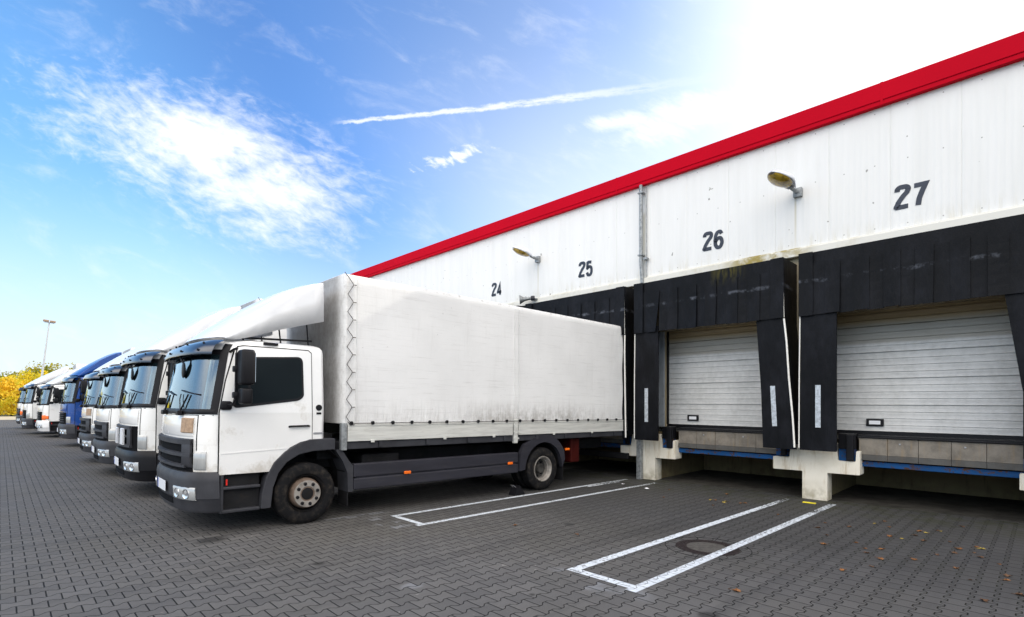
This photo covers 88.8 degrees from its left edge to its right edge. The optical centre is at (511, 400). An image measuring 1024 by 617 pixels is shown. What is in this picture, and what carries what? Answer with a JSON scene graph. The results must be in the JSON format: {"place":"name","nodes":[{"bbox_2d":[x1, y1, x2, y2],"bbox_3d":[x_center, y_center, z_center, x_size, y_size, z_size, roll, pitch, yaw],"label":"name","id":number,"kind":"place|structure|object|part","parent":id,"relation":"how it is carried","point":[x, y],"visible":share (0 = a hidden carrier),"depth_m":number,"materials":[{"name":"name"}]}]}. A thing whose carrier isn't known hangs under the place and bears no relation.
{"place":"outdoors","nodes":[
{"label":"outdoors","id":0,"kind":"place"},
{"bbox_2d":[0,416,15,419],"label":"concrete road","id":1,"kind":"structure","parent":0,"point":[7,417],"depth_m":53.66,"materials":[{"name":"beige concrete"}]},
{"bbox_2d":[0,420,1023,616],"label":"yard paving","id":2,"kind":"structure","parent":0,"point":[84,534],"depth_m":6.22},
{"bbox_2d":[15,370,71,423],"bbox_3d":[-27.702,-0.062,36.178,9.617,3.800,3.240,1,-1,-43],"label":"truck","id":3,"kind":"object","parent":2,"relation":"on","point":[19,415],"visible":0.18,"depth_m":32.40,"materials":[{"name":"white paint"}]},
{"bbox_2d":[41,319,55,376],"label":"floodlight mast","id":4,"kind":"object","parent":2,"relation":"on","point":[44,357],"visible":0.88,"depth_m":44.78,"materials":[{"name":"grey metal"}]},
{"bbox_2d":[20,364,87,432],"bbox_3d":[-22.535,-0.061,31.021,9.616,3.800,3.240,1,-1,-43],"label":"truck","id":5,"kind":"object","parent":2,"relation":"on","point":[29,419],"visible":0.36,"depth_m":27.25,"materials":[{"name":"white paint"}]},
{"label":"door","id":6,"kind":"part","parent":5,"relation":"part of","materials":[{"name":"white paint"}]},
{"bbox_2d":[35,366,83,431],"bbox_3d":[-19.658,0.004,28.729,9.616,3.686,3.240,1,-1,-43],"label":"truck","id":7,"kind":"object","parent":2,"relation":"on","point":[48,415],"visible":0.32,"depth_m":24.97,"materials":[{"name":"white paint"}]},
{"bbox_3d":[-21.556,0.161,25.288,1.250,1.700,0.131,1,-1,-43],"label":"door","id":8,"kind":"part","parent":7,"relation":"part of","materials":[{"name":"white paint"}]},
{"bbox_2d":[57,348,134,438],"bbox_3d":[-14.284,-0.123,23.774,9.616,3.952,3.240,1,-1,-43],"label":"truck","id":9,"kind":"object","parent":2,"relation":"on","point":[72,397],"visible":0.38,"depth_m":19.99,"materials":[{"name":"blue paint"}]},
{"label":"door","id":10,"kind":"part","parent":9,"relation":"part of","materials":[{"name":"blue paint"}]},
{"bbox_2d":[78,344,145,452],"bbox_3d":[-9.156,-0.046,18.579,9.616,3.800,3.240,1,-1,-43],"label":"truck","id":11,"kind":"object","parent":2,"relation":"on","point":[88,413],"visible":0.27,"depth_m":14.84,"materials":[{"name":"white paint"}]},
{"bbox_2d":[91,340,154,463],"bbox_3d":[-6.630,-0.047,15.944,9.617,3.800,3.240,1,-1,-43],"label":"truck","id":12,"kind":"object","parent":2,"relation":"on","point":[106,421],"visible":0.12,"depth_m":12.18,"materials":[{"name":"white paint"}]},
{"bbox_2d":[114,297,286,481],"bbox_3d":[-4.085,-0.104,13.327,9.617,3.914,3.240,1,-1,-43],"label":"truck","id":13,"kind":"object","parent":2,"relation":"on","point":[141,405],"visible":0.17,"depth_m":9.58,"materials":[{"name":"white paint"}]},
{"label":"door","id":14,"kind":"part","parent":13,"relation":"part of","materials":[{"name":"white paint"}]},
{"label":"door","id":15,"kind":"part","parent":13,"relation":"part of","materials":[{"name":"white paint"}]},
{"bbox_2d":[156,272,629,523],"bbox_3d":[-1.362,-0.040,10.825,9.916,3.800,3.240,1,-1,-43],"label":"truck","id":16,"kind":"object","parent":2,"relation":"on","point":[354,382],"visible":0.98,"depth_m":8.49,"materials":[{"name":"white paint"}]},
{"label":"door","id":17,"kind":"part","parent":16,"relation":"part of","materials":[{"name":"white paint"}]},
{"bbox_3d":[-3.400,0.121,7.297,1.250,1.753,0.131,1,-1,-43],"label":"door","id":18,"kind":"part","parent":16,"relation":"part of","materials":[{"name":"white paint"}]},
{"bbox_2d":[509,485,524,495],"bbox_3d":[0.096,1.774,10.424,0.280,0.206,0.180,1,-1,-43],"label":"wheel chock","id":19,"kind":"object","parent":2,"relation":"on","point":[516,490],"visible":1,"depth_m":10.35,"materials":[{"name":"black plastic"}]},
{"bbox_2d":[392,479,654,525],"bbox_3d":[0.722,1.878,10.239,6.680,0.115,0.880,0,0,-44],"label":"bay marking","id":20,"kind":"object","parent":2,"relation":"on","point":[409,520],"visible":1,"depth_m":9.26,"materials":[{"name":"paint"}]},
{"bbox_2d":[566,498,835,592],"bbox_3d":[3.291,1.879,7.659,6.820,0.117,0.900,0,0,-44],"label":"bay marking","id":21,"kind":"object","parent":2,"relation":"on","point":[658,578],"visible":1,"depth_m":6.38,"materials":[{"name":"paint"}]},
{"bbox_2d":[665,536,754,560],"bbox_3d":[2.474,1.860,6.621,1.178,0.009,1.178,1,-1,-44],"label":"manhole cover","id":22,"kind":"object","parent":2,"relation":"on","point":[701,547],"visible":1,"depth_m":6.64,"materials":[{"name":"metal"}]},
{"bbox_2d":[0,0,1023,378],"label":"sky","id":23,"kind":"structure","parent":0,"point":[166,165],"materials":[{"name":"blue"}]},
{"bbox_2d":[563,459,1023,522],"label":"dock pit floor","id":24,"kind":"structure","parent":0,"point":[1010,510],"depth_m":10.94,"materials":[{"name":"black concrete"}]},
{"bbox_3d":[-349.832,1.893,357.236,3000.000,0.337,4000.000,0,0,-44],"label":"ground","id":25,"kind":"structure","parent":0,"visible":0},
{"bbox_2d":[0,387,18,414],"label":"undergrowth","id":26,"kind":"object","parent":25,"relation":"on","point":[7,409],"visible":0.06,"depth_m":59.81,"materials":[{"name":"yellow plant"}]},
{"bbox_2d":[0,371,23,400],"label":"tree","id":27,"kind":"object","parent":25,"relation":"on","point":[14,373],"visible":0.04,"depth_m":65.53,"materials":[{"name":"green plant"}]},
{"bbox_2d":[0,375,31,415],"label":"tree","id":28,"kind":"object","parent":25,"relation":"on","point":[8,383],"visible":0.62,"depth_m":59.75,"materials":[{"name":"yellow plant"}]},
{"bbox_2d":[15,370,48,392],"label":"tree","id":29,"kind":"object","parent":25,"relation":"on","point":[27,380],"visible":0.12,"depth_m":62.74,"materials":[{"name":"yellow plant"}]},
{"bbox_2d":[24,361,73,379],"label":"tree","id":30,"kind":"object","parent":25,"relation":"on","point":[49,369],"visible":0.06,"depth_m":67.75,"materials":[{"name":"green plant"}]},
{"bbox_2d":[621,426,681,479],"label":"dock pier","id":31,"kind":"structure","parent":25,"relation":"on","point":[649,454],"depth_m":12.85,"materials":[{"name":"white concrete"}]},
{"bbox_2d":[350,31,1023,500],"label":"warehouse","id":32,"kind":"structure","parent":25,"relation":"on","point":[932,147],"depth_m":10.50,"materials":[{"name":"white metal"}]},
{"bbox_2d":[512,246,540,262],"bbox_3d":[0.402,-4.401,15.728,0.887,0.402,0.476,0,0,-44],"label":"wall lamp","id":33,"kind":"object","parent":32,"relation":"attached to","point":[522,251],"visible":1,"depth_m":15.52,"materials":[{"name":"white metal"}]},
{"bbox_2d":[519,295,537,303],"bbox_3d":[0.500,-3.070,15.900,0.551,0.279,0.280,0,0,8],"label":"security camera","id":34,"kind":"object","parent":32,"relation":"attached to","point":[522,299],"depth_m":15.85,"materials":[{"name":"grey plastic"}]},
{"bbox_2d":[525,286,634,438],"bbox_3d":[1.869,-0.970,14.335,0.849,3.840,3.458,0,0,-44],"label":"dock shelter","id":35,"kind":"object","parent":32,"relation":"attached to","point":[614,306],"visible":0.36,"depth_m":13.13,"materials":[{"name":"fabric"}]},
{"bbox_2d":[579,436,627,447],"bbox_3d":[2.382,0.946,14.376,0.480,0.588,2.510,0,0,-44],"label":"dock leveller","id":36,"kind":"object","parent":32,"relation":"attached to","point":[612,441],"visible":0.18,"depth_m":13.85,"materials":[{"name":"metal"}]},
{"bbox_2d":[659,323,761,429],"bbox_3d":[4.738,-0.552,12.120,0.210,2.405,2.910,0,0,-44],"label":"dock door","id":37,"kind":"structure","parent":32,"relation":"in","point":[713,374],"depth_m":12.26,"materials":[{"name":"white metal"}]},
{"bbox_2d":[634,257,798,448],"bbox_3d":[4.487,-0.970,11.660,0.852,3.840,3.623,0,0,-44],"label":"dock shelter","id":38,"kind":"object","parent":32,"relation":"attached to","point":[763,294],"visible":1,"depth_m":10.87,"materials":[{"name":"fabric"}]},
{"bbox_2d":[677,427,789,458],"bbox_3d":[4.942,0.946,11.761,0.480,0.588,2.510,0,0,-44],"label":"dock leveller","id":39,"kind":"object","parent":32,"relation":"attached to","point":[733,442],"visible":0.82,"depth_m":11.69,"materials":[{"name":"metal"}]},
{"bbox_2d":[767,170,802,198],"bbox_3d":[5.481,-4.371,10.541,0.887,0.402,0.476,0,0,-44],"label":"wall lamp","id":40,"kind":"object","parent":32,"relation":"attached to","point":[782,179],"visible":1,"depth_m":10.38,"materials":[{"name":"silver metal"}]},
{"bbox_2d":[798,214,1023,451],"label":"dock shelter","id":41,"kind":"object","parent":32,"relation":"attached to","point":[976,260],"visible":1,"depth_m":9.05,"materials":[{"name":"fabric"}]},
{"bbox_2d":[837,298,1023,439],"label":"dock door","id":42,"kind":"structure","parent":32,"relation":"in","point":[951,370],"depth_m":9.37,"materials":[{"name":"white metal"}]},
{"bbox_2d":[857,434,1023,477],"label":"dock leveller","id":43,"kind":"object","parent":32,"relation":"attached to","point":[996,457],"visible":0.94,"depth_m":8.96,"materials":[{"name":"metal"}]},
{"bbox_2d":[773,433,863,500],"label":"dock pier","id":44,"kind":"structure","parent":25,"relation":"on","point":[817,468],"depth_m":10.19,"materials":[{"name":"white concrete"}]},
{"bbox_2d":[1020,441,1023,489],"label":"dock pier","id":45,"kind":"structure","parent":25,"relation":"on","point":[1021,481],"depth_m":8.19,"materials":[{"name":"white concrete"}]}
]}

